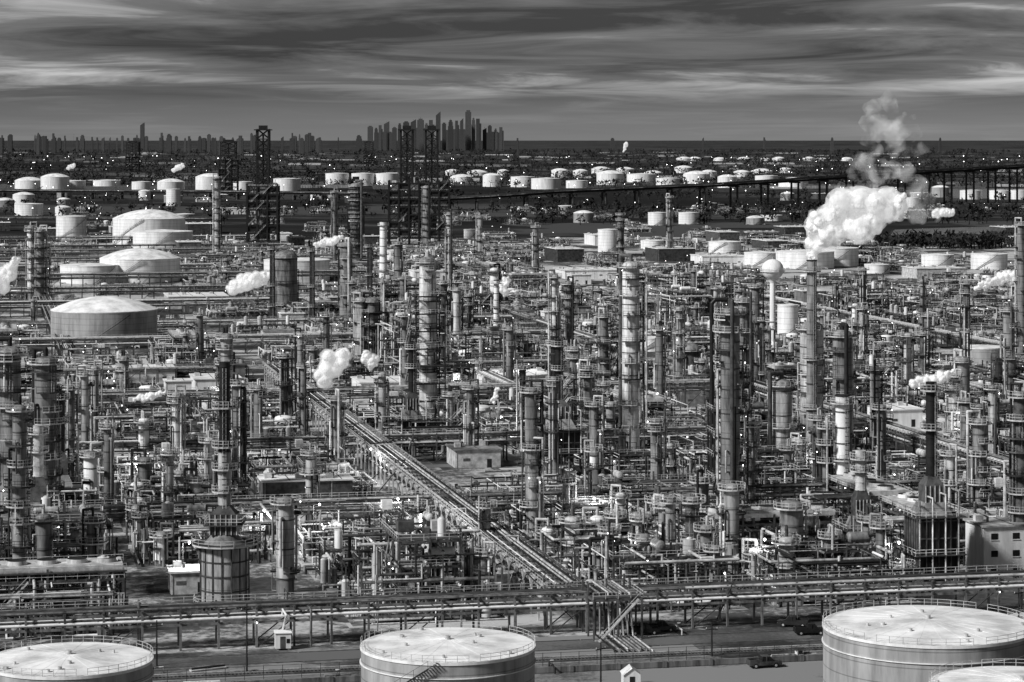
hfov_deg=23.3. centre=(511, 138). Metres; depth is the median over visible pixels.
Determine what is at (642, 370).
distillation column
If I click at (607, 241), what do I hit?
storage tank
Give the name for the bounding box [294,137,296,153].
distant tower block
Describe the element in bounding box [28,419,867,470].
pipe rack
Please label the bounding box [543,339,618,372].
pipe manifold
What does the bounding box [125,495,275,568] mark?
process vessels
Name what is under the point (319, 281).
pipe manifold
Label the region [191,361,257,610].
cylindrical furnace
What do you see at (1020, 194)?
storage tank
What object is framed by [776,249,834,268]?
storage tank
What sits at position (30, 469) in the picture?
pump and exchanger yard
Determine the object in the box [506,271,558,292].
air cooler bank
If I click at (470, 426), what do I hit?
distillation column
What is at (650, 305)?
air cooler bank
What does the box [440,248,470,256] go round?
pipe manifold
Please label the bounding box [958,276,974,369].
distillation column
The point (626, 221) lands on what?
pump and exchanger yard
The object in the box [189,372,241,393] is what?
process building
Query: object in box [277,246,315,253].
pump and exchanger yard
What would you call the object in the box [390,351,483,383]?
process vessels
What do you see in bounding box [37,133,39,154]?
distant tower block
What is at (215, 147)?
distant tower block
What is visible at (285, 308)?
pipe manifold
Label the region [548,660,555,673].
valve station
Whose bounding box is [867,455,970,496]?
pump and exchanger yard
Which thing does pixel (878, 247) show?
pump and exchanger yard
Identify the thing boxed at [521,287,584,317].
process vessels
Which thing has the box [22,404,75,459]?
process vessels
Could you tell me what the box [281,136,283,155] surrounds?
distant tower block
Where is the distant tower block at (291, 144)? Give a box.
[290,138,293,153]
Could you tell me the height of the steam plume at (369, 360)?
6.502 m
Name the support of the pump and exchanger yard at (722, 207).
on the ground at (234, 224)
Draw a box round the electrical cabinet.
[792,647,805,654]
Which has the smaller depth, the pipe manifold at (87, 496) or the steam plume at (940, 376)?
the pipe manifold at (87, 496)
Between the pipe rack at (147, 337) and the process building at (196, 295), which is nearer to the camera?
the pipe rack at (147, 337)
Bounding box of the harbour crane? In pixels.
[961,148,968,167]
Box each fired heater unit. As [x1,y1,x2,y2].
[27,391,97,505]
[27,425,108,558]
[379,342,491,456]
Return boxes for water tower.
[760,257,784,346]
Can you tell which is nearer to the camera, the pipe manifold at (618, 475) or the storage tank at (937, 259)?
the pipe manifold at (618, 475)
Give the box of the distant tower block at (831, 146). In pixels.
[830,137,833,154]
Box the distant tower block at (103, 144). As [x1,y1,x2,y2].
[101,137,104,152]
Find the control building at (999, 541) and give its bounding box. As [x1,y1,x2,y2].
[963,514,1023,578]
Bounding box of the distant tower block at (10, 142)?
[8,134,12,154]
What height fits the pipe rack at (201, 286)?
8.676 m
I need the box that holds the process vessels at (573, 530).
[530,485,683,582]
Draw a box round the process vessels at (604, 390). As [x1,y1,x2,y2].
[563,374,656,419]
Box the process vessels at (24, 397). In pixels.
[22,392,65,418]
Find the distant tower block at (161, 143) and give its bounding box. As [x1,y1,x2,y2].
[159,138,163,152]
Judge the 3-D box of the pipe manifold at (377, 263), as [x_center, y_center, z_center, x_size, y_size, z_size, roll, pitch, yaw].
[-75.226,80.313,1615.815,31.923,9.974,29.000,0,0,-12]
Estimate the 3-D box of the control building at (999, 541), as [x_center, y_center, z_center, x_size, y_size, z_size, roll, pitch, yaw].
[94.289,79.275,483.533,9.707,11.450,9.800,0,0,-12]
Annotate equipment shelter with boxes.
[162,376,192,396]
[182,302,210,311]
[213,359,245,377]
[260,326,293,338]
[278,310,304,323]
[308,329,338,337]
[511,307,535,322]
[539,308,562,320]
[566,272,591,283]
[576,303,591,317]
[765,277,793,288]
[793,288,824,302]
[846,271,869,282]
[932,328,962,343]
[970,288,994,300]
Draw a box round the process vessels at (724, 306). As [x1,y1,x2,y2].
[675,287,737,315]
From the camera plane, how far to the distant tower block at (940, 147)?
12465.45 m
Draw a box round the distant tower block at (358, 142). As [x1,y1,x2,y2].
[356,135,361,152]
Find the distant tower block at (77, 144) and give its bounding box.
[76,137,78,154]
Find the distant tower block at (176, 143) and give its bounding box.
[175,136,177,154]
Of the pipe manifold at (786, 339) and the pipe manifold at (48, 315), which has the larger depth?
the pipe manifold at (48, 315)
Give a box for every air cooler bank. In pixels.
[0,322,43,349]
[0,554,131,640]
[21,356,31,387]
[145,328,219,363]
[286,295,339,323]
[364,291,397,300]
[467,260,513,279]
[500,267,544,283]
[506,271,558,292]
[598,389,687,427]
[607,296,667,318]
[640,269,670,289]
[645,287,670,305]
[699,502,839,576]
[740,230,780,244]
[757,361,831,393]
[777,239,810,249]
[794,472,917,540]
[845,492,985,567]
[938,379,1017,418]
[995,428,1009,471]
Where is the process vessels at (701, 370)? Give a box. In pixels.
[645,353,709,403]
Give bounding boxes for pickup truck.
[629,622,659,634]
[648,620,676,631]
[746,654,781,668]
[777,615,809,626]
[793,622,822,635]
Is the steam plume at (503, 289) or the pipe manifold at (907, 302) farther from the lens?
the pipe manifold at (907, 302)
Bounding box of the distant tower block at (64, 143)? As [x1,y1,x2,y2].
[64,136,65,151]
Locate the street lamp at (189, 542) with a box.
[182,541,190,567]
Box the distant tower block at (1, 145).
[0,137,2,155]
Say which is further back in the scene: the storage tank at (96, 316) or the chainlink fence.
the storage tank at (96, 316)
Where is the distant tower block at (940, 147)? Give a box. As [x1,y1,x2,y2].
[939,138,941,154]
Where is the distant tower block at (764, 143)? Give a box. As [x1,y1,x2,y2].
[763,137,765,151]
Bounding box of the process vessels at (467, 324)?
[413,295,477,341]
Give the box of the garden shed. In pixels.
[620,664,640,681]
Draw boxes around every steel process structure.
[0,490,118,603]
[26,393,31,437]
[313,226,348,248]
[335,500,507,625]
[369,273,418,321]
[373,305,451,375]
[381,292,449,331]
[403,253,444,274]
[440,285,502,325]
[459,318,543,369]
[651,277,720,336]
[656,265,713,312]
[666,314,719,362]
[712,274,764,305]
[824,352,908,413]
[839,237,882,257]
[839,274,905,318]
[938,379,1013,461]
[990,349,1023,429]
[1004,269,1016,300]
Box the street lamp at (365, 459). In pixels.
[365,448,371,475]
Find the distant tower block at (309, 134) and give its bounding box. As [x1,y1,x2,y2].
[308,133,311,150]
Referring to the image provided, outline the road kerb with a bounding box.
[154,630,821,667]
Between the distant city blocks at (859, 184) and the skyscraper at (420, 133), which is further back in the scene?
the skyscraper at (420, 133)
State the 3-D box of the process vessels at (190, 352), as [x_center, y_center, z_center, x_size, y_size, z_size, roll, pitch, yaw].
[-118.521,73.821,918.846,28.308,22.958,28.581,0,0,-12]
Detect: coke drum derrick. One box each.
[125,141,139,170]
[218,140,238,195]
[246,125,279,246]
[347,177,364,235]
[363,141,374,165]
[388,126,449,244]
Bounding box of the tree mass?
[0,186,1023,248]
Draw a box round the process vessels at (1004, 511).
[996,460,1008,516]
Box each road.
[0,183,366,199]
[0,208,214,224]
[0,239,1016,666]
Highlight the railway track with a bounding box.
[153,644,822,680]
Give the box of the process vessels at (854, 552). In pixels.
[733,503,920,608]
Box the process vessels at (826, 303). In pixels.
[817,282,877,312]
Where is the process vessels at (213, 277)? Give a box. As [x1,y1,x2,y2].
[180,268,235,297]
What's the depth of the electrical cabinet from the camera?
405.61 m
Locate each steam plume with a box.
[0,257,20,292]
[133,390,165,401]
[171,163,184,171]
[226,271,269,293]
[314,235,342,247]
[314,348,350,387]
[361,350,378,370]
[490,387,499,403]
[499,276,510,296]
[805,188,907,259]
[909,369,954,387]
[932,208,954,217]
[974,270,1016,290]
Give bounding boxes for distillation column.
[0,336,28,553]
[3,394,34,602]
[24,222,36,299]
[29,296,36,326]
[29,346,64,532]
[31,225,51,304]
[61,378,79,489]
[65,448,73,475]
[76,366,94,467]
[79,442,103,501]
[86,360,104,440]
[97,416,117,512]
[115,349,133,409]
[132,410,154,458]
[160,442,178,525]
[166,385,185,457]
[197,430,218,499]
[212,173,222,252]
[214,325,238,455]
[230,372,248,498]
[230,378,247,476]
[248,378,267,455]
[270,494,301,593]
[274,347,293,416]
[275,250,299,315]
[292,327,308,416]
[295,359,311,442]
[299,442,321,522]
[320,308,333,391]
[324,388,348,469]
[330,188,338,260]
[336,237,355,314]
[346,276,357,314]
[348,179,363,260]
[350,292,368,361]
[351,286,363,328]
[354,514,376,571]
[362,292,389,353]
[372,247,373,277]
[374,366,389,430]
[391,238,404,289]
[397,308,412,402]
[405,249,445,431]
[407,495,428,547]
[421,183,431,244]
[437,275,450,381]
[440,385,459,443]
[443,209,454,288]
[450,283,464,348]
[461,379,479,445]
[464,290,474,333]
[474,494,498,566]
[475,213,484,250]
[487,263,501,313]
[502,321,517,379]
[504,259,509,272]
[508,260,514,283]
[514,359,531,449]
[518,379,544,540]
[530,222,540,269]
[539,284,545,298]
[545,370,563,489]
[546,269,562,377]
[560,276,575,358]
[563,339,592,424]
[571,359,604,455]
[580,350,596,398]
[584,440,603,516]
[590,307,618,380]
[605,395,618,448]
[615,210,625,277]
[617,253,645,464]
[628,507,651,543]
[640,268,649,448]
[645,411,668,484]
[651,320,667,408]
[659,494,681,568]
[664,193,673,247]
[671,302,687,394]
[677,493,707,565]
[683,343,703,383]
[689,468,714,517]
[690,303,699,333]
[706,321,719,406]
[707,364,745,503]
[713,298,747,530]
[716,481,746,568]
[734,291,755,400]
[740,364,750,498]
[740,410,762,535]
[748,279,763,380]
[756,314,768,399]
[765,321,775,380]
[767,371,797,473]
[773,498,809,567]
[796,322,828,440]
[803,499,821,540]
[816,417,835,506]
[826,322,856,452]
[832,278,838,317]
[852,337,857,386]
[856,302,868,353]
[857,263,869,331]
[864,359,885,436]
[870,398,893,479]
[872,514,892,555]
[896,329,906,367]
[899,327,915,401]
[916,276,928,340]
[916,328,930,375]
[921,309,934,360]
[939,443,961,504]
[949,348,974,397]
[949,368,962,415]
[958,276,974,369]
[966,410,993,508]
[982,378,1003,453]
[999,301,1019,380]
[1005,382,1023,521]
[1013,217,1023,365]
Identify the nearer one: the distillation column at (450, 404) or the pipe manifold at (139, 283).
the distillation column at (450, 404)
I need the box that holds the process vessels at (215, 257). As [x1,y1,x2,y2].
[196,249,242,266]
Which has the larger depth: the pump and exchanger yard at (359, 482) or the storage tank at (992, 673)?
the pump and exchanger yard at (359, 482)
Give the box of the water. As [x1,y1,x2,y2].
[472,176,1023,241]
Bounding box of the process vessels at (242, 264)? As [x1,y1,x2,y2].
[218,255,263,281]
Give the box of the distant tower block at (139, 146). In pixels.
[139,138,140,154]
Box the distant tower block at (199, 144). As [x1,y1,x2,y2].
[198,136,201,152]
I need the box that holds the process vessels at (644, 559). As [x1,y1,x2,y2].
[569,514,748,615]
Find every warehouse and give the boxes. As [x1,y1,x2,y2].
[0,221,10,230]
[34,226,55,238]
[175,239,201,251]
[185,221,220,233]
[195,197,211,201]
[212,194,227,198]
[220,207,254,213]
[271,232,292,239]
[286,235,304,245]
[310,195,331,199]
[363,234,379,243]
[545,246,583,261]
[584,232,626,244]
[644,246,695,261]
[705,229,738,240]
[752,238,788,248]
[774,224,807,234]
[811,192,833,198]
[903,209,933,217]
[990,225,1016,234]
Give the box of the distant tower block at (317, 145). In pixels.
[316,138,318,153]
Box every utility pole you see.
[150,620,162,665]
[241,604,252,671]
[511,568,520,626]
[596,643,605,681]
[706,623,717,655]
[1014,587,1023,617]
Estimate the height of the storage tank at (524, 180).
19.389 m
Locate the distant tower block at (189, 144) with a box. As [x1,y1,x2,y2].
[188,136,190,152]
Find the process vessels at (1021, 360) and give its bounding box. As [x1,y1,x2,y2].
[1002,353,1023,373]
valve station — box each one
[153,666,163,672]
[324,669,350,676]
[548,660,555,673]
[675,622,682,634]
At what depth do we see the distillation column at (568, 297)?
926.49 m
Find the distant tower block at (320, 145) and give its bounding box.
[319,137,321,152]
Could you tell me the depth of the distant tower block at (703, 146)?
13280.18 m
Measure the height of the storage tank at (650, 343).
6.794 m
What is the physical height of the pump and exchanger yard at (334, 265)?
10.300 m
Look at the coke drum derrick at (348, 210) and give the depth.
2016.15 m
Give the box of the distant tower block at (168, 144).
[166,134,171,153]
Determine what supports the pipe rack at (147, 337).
on the ground at (234, 224)
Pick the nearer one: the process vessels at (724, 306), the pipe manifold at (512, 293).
the process vessels at (724, 306)
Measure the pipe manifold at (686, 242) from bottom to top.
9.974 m
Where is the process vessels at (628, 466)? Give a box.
[559,395,693,494]
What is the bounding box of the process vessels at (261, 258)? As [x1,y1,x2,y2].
[253,247,294,265]
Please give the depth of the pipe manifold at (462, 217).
2551.74 m
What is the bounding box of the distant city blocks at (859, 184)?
[0,152,1023,189]
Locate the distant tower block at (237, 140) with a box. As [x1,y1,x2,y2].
[236,138,238,154]
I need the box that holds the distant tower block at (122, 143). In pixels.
[121,135,123,152]
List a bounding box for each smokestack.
[267,244,277,326]
[307,246,317,325]
[365,243,374,291]
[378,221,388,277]
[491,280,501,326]
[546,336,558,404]
[701,390,714,448]
[802,260,820,431]
[830,394,854,519]
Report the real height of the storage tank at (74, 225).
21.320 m
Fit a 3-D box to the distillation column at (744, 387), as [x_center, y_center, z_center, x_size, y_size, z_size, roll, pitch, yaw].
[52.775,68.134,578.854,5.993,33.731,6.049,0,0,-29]
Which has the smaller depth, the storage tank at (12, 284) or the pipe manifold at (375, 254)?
the storage tank at (12, 284)
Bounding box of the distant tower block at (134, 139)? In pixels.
[133,138,136,154]
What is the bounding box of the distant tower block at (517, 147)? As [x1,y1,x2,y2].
[517,138,518,154]
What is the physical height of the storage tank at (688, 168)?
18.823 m
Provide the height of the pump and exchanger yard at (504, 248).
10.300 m
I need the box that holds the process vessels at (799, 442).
[685,423,807,477]
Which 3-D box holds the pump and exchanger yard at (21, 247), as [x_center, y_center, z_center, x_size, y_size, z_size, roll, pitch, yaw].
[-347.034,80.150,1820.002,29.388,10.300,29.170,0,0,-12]
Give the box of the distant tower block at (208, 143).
[207,134,210,152]
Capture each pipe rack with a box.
[0,234,270,244]
[0,242,286,251]
[0,246,309,259]
[0,252,332,264]
[0,260,358,276]
[0,281,418,300]
[0,295,392,317]
[0,313,512,334]
[0,327,563,357]
[0,564,1023,650]
[8,268,388,286]
[21,376,709,418]
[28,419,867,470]
[29,357,618,385]
[38,283,75,358]
[61,472,1008,530]
[263,362,584,626]
[374,267,645,354]
[380,315,547,409]
[612,265,1016,348]
[653,353,1008,476]
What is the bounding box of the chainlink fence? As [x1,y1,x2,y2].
[153,641,822,681]
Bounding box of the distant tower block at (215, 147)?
[214,138,216,154]
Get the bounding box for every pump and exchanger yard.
[0,247,13,259]
[0,323,40,348]
[0,347,42,361]
[16,240,55,251]
[18,244,57,254]
[21,247,60,259]
[27,448,82,488]
[58,344,143,372]
[60,237,97,248]
[69,211,95,221]
[85,231,112,242]
[86,220,96,228]
[92,406,196,447]
[99,396,183,430]
[113,461,231,509]
[114,442,203,489]
[155,246,174,254]
[191,250,229,262]
[193,394,297,432]
[206,295,268,318]
[223,243,258,253]
[236,247,269,255]
[240,279,269,296]
[243,439,355,485]
[247,455,377,504]
[255,215,284,223]
[257,331,335,361]
[266,291,320,308]
[267,243,305,250]
[268,340,343,363]
[271,206,292,214]
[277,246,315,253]
[294,499,424,562]
[302,220,329,231]
[305,313,352,332]
[306,237,315,246]
[310,205,330,213]
[318,239,344,251]
[318,318,390,342]
[330,262,366,276]
[330,264,366,280]
[345,391,441,428]
[354,270,393,286]
[372,275,411,289]
[393,244,428,258]
[415,239,443,251]
[420,240,465,253]
[436,243,473,254]
[436,271,489,290]
[437,216,459,224]
[440,373,515,407]
[451,330,497,349]
[453,238,489,245]
[453,248,495,261]
[454,260,484,278]
[455,469,588,520]
[461,210,490,219]
[464,250,508,264]
[467,241,502,249]
[471,252,519,266]
[487,319,547,340]
[489,245,530,255]
[498,247,541,261]
[505,293,539,308]
[516,329,584,349]
[521,279,583,298]
[523,239,560,251]
[528,372,616,388]
[537,336,597,364]
[561,307,618,328]
[579,292,613,305]
[581,250,628,264]
[591,251,640,266]
[593,210,613,219]
[603,272,618,286]
[603,284,652,293]
[614,219,646,229]
[615,406,705,448]
[624,222,651,232]
[634,236,678,247]
[644,489,781,536]
[645,308,699,327]
[662,428,765,473]
[670,316,719,339]
[675,207,701,216]
[684,226,719,237]
[687,260,737,272]
[702,238,744,251]
[713,206,740,214]
[714,273,759,289]
[718,306,769,326]
[724,266,765,282]
[727,248,760,254]
[751,245,789,251]
[760,280,800,299]
[760,300,806,320]
[769,306,838,326]
[781,232,806,243]
[826,318,895,337]
[841,274,898,287]
[858,336,899,357]
[861,367,950,398]
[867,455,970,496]
[869,240,890,253]
[869,277,918,291]
[874,249,916,261]
[881,244,925,256]
[881,344,952,374]
[888,282,951,301]
[892,252,929,265]
[901,380,981,414]
[904,296,972,317]
[924,268,978,287]
[926,277,981,297]
[941,301,1003,325]
[944,290,1008,306]
[947,364,1002,380]
[951,475,1008,517]
[970,295,1016,315]
[970,322,1002,344]
[982,280,1008,296]
[1002,283,1008,296]
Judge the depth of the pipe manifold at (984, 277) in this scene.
1430.27 m
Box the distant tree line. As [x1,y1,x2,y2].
[0,146,1023,187]
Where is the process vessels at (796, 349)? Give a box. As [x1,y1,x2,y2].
[789,314,877,361]
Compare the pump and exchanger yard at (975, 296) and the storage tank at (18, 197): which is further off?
the storage tank at (18, 197)
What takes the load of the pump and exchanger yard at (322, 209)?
on the ground at (234, 224)
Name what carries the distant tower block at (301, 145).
on the ground at (234, 224)
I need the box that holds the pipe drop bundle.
[576,573,653,652]
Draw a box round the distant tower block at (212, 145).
[211,138,214,154]
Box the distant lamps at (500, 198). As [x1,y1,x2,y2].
[0,155,1004,222]
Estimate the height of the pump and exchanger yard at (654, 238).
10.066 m
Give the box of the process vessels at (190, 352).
[151,308,219,363]
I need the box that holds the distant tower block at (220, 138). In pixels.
[219,136,223,154]
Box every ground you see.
[0,141,1023,241]
[153,616,1023,681]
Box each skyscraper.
[140,123,144,149]
[368,126,372,150]
[374,128,377,150]
[378,132,391,149]
[379,125,382,150]
[384,121,388,149]
[392,126,396,150]
[398,123,400,150]
[403,121,408,150]
[409,128,428,148]
[411,119,415,149]
[417,117,423,150]
[424,123,427,150]
[429,120,433,149]
[436,111,440,150]
[442,123,445,149]
[446,129,464,149]
[448,119,452,150]
[455,121,458,149]
[460,119,462,150]
[465,110,470,149]
[471,117,474,150]
[476,119,480,150]
[483,127,486,149]
[487,132,498,149]
[488,125,491,150]
[494,128,496,150]
[499,127,503,150]
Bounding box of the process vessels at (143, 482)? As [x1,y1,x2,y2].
[117,449,249,532]
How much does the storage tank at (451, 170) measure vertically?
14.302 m
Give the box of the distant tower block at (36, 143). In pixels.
[36,134,40,153]
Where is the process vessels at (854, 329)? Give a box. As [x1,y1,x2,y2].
[847,317,915,376]
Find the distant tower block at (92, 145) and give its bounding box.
[91,137,92,154]
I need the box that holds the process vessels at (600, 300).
[590,284,653,315]
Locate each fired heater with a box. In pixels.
[538,339,586,473]
[832,450,888,541]
[895,381,967,581]
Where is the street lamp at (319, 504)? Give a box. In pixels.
[313,503,320,533]
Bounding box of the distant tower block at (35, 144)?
[34,136,35,154]
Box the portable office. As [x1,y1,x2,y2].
[274,629,291,649]
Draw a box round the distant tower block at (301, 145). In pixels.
[300,138,303,153]
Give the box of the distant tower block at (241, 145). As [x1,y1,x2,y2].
[239,136,243,154]
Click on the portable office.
(282, 639)
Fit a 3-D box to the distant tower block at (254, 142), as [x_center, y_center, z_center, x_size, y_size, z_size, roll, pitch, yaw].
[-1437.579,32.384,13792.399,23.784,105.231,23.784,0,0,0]
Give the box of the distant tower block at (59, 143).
[57,138,61,151]
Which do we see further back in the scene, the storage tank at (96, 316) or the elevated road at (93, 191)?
the elevated road at (93, 191)
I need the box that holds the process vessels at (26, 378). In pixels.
[4,335,57,392]
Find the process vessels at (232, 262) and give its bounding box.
[212,257,260,269]
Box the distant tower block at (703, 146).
[702,138,703,153]
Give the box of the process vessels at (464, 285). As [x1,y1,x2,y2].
[417,282,470,309]
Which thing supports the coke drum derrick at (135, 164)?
on the ground at (234, 224)
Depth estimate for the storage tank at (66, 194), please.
3549.97 m
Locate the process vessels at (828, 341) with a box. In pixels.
[817,299,888,348]
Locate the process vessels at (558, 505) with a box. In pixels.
[496,437,641,554]
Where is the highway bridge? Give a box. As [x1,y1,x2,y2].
[420,161,1023,209]
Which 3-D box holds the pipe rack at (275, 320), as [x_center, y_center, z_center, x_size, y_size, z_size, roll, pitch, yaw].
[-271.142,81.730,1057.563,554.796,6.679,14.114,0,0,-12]
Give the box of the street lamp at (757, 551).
[757,538,765,573]
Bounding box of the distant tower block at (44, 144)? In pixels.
[42,136,47,154]
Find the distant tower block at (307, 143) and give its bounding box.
[305,134,308,154]
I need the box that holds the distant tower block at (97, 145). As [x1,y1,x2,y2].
[96,137,98,152]
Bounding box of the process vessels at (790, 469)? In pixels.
[745,407,834,505]
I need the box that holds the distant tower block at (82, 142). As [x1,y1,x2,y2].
[80,135,84,152]
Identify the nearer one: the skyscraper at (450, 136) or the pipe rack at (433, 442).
the pipe rack at (433, 442)
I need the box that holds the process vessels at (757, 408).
[745,389,832,445]
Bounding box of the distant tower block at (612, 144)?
[610,138,614,151]
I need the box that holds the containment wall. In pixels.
[225,654,822,681]
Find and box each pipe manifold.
[0,244,11,251]
[0,279,26,300]
[17,339,42,357]
[19,324,37,332]
[29,479,91,499]
[41,303,56,327]
[63,351,138,381]
[71,204,95,211]
[75,368,164,406]
[75,377,166,417]
[79,201,101,209]
[93,280,152,295]
[98,216,114,225]
[157,314,183,329]
[157,314,194,335]
[162,348,214,377]
[180,258,196,271]
[183,381,278,415]
[201,234,237,246]
[202,236,243,247]
[203,414,313,444]
[229,313,302,337]
[231,246,267,254]
[243,234,270,245]
[251,281,301,301]
[282,296,337,315]
[291,249,318,253]
[296,250,330,261]
[302,279,336,293]
[303,528,458,592]
[315,282,365,295]
[321,286,366,295]
[325,245,366,253]
[344,341,394,355]
[362,244,379,258]
[373,255,412,268]
[377,245,415,251]
[387,255,413,270]
[403,249,443,262]
[421,252,459,262]
[438,255,479,271]
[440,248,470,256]
[445,212,473,220]
[452,340,517,357]
[456,240,492,248]
[460,387,546,423]
[471,281,519,299]
[474,289,534,303]
[476,400,547,437]
[483,228,518,238]
[483,230,517,240]
[483,267,503,285]
[492,424,609,454]
[501,215,534,224]
[505,261,545,271]
[510,204,533,211]
[531,233,570,244]
[537,285,591,298]
[543,242,588,256]
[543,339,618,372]
[561,289,605,302]
[576,313,645,336]
[582,354,653,379]
[582,461,712,512]
[584,279,618,291]
[593,318,672,343]
[595,360,653,385]
[624,233,655,246]
[638,260,674,269]
[645,283,690,291]
[653,261,695,275]
[664,233,701,245]
[672,255,715,268]
[678,266,724,278]
[688,392,767,423]
[689,238,720,250]
[697,270,743,279]
[706,262,755,275]
[724,295,779,309]
[735,205,763,212]
[771,342,830,362]
[778,324,800,348]
[781,203,808,211]
[792,424,901,459]
[793,270,853,285]
[798,312,841,331]
[824,287,876,300]
[833,440,943,479]
[859,255,877,264]
[868,257,922,270]
[869,322,941,348]
[870,302,947,326]
[879,289,919,301]
[890,291,948,309]
[917,357,989,381]
[930,202,948,209]
[946,250,974,265]
[955,267,995,281]
[978,269,1006,285]
[989,262,1016,272]
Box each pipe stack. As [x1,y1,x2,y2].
[185,680,219,681]
[187,663,225,671]
[620,632,651,636]
[771,653,804,655]
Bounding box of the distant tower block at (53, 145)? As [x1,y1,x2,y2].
[51,138,55,152]
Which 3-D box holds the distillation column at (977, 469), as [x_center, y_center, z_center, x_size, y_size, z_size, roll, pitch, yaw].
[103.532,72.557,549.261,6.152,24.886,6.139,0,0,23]
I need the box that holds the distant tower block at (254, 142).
[253,135,255,152]
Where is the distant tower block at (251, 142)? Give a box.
[250,133,252,153]
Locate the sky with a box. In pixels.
[0,0,1023,140]
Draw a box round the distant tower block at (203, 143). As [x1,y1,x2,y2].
[202,138,205,151]
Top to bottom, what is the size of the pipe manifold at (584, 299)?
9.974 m
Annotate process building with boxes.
[113,362,174,383]
[163,292,228,308]
[166,560,199,594]
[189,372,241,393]
[257,472,354,507]
[350,375,418,395]
[408,268,453,281]
[445,441,501,467]
[470,367,546,382]
[554,266,616,278]
[672,389,709,406]
[690,253,743,265]
[867,401,923,426]
[901,265,965,278]
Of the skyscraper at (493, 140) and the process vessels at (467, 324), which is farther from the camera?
the skyscraper at (493, 140)
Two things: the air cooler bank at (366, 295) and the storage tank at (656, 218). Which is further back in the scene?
the storage tank at (656, 218)
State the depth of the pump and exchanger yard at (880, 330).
1050.30 m
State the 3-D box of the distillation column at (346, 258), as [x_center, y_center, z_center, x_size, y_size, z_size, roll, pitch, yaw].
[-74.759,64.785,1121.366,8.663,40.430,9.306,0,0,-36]
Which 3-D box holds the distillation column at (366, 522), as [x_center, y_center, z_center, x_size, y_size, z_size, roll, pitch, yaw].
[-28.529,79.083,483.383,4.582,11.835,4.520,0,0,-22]
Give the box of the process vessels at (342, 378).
[305,341,383,386]
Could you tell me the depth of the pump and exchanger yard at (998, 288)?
1336.93 m
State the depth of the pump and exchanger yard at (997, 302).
1189.90 m
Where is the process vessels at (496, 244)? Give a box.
[483,241,522,252]
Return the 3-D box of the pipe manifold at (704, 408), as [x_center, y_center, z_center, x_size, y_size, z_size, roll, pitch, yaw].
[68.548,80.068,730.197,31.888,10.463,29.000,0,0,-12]
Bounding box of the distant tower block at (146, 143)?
[145,136,147,151]
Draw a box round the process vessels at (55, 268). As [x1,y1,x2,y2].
[44,258,68,280]
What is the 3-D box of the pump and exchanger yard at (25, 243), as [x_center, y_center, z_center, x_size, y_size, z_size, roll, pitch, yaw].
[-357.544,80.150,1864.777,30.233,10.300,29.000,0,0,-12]
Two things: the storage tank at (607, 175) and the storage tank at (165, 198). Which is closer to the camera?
the storage tank at (165, 198)
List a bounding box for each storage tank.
[0,198,14,207]
[0,266,14,286]
[0,635,153,681]
[13,192,34,203]
[14,203,42,215]
[15,177,40,188]
[41,173,69,188]
[48,293,74,299]
[50,296,157,348]
[55,205,70,215]
[56,215,85,238]
[57,193,72,197]
[57,197,69,206]
[59,263,118,284]
[70,180,85,188]
[93,179,120,185]
[99,248,180,282]
[112,209,184,244]
[132,181,150,189]
[133,229,192,247]
[138,190,149,200]
[157,178,184,189]
[164,195,182,202]
[166,189,180,205]
[177,213,194,216]
[195,173,223,189]
[233,181,252,189]
[264,257,329,282]
[273,178,300,190]
[325,173,348,184]
[351,173,374,185]
[360,621,535,681]
[375,173,398,184]
[387,249,403,259]
[445,169,459,175]
[451,174,472,183]
[463,229,475,242]
[467,170,487,175]
[483,173,500,186]
[497,169,508,175]
[511,176,534,186]
[531,177,560,188]
[551,168,567,176]
[558,205,573,213]
[566,180,587,187]
[573,169,587,175]
[573,210,594,222]
[591,166,610,173]
[596,170,623,184]
[598,229,616,255]
[616,167,633,173]
[627,173,655,181]
[640,239,663,249]
[644,170,662,176]
[645,336,665,351]
[648,212,665,225]
[656,177,680,184]
[675,165,692,172]
[676,157,689,160]
[678,212,699,223]
[683,171,709,183]
[703,170,716,176]
[708,240,740,253]
[713,157,726,160]
[718,174,736,187]
[734,170,750,176]
[744,251,775,265]
[746,215,764,224]
[751,168,772,173]
[755,175,777,183]
[761,214,782,220]
[772,157,784,160]
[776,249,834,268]
[776,304,800,334]
[778,177,807,188]
[780,167,790,172]
[780,192,794,200]
[822,246,858,266]
[822,598,1023,681]
[841,157,852,160]
[864,263,890,273]
[905,197,918,207]
[910,192,926,198]
[921,253,953,265]
[929,659,1023,681]
[932,185,948,196]
[958,345,1002,365]
[960,190,981,199]
[970,252,1007,269]
[989,190,1007,199]
[1011,190,1023,199]
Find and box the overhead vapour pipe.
[710,297,728,484]
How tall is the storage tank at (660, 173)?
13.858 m
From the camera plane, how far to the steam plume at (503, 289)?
1100.89 m

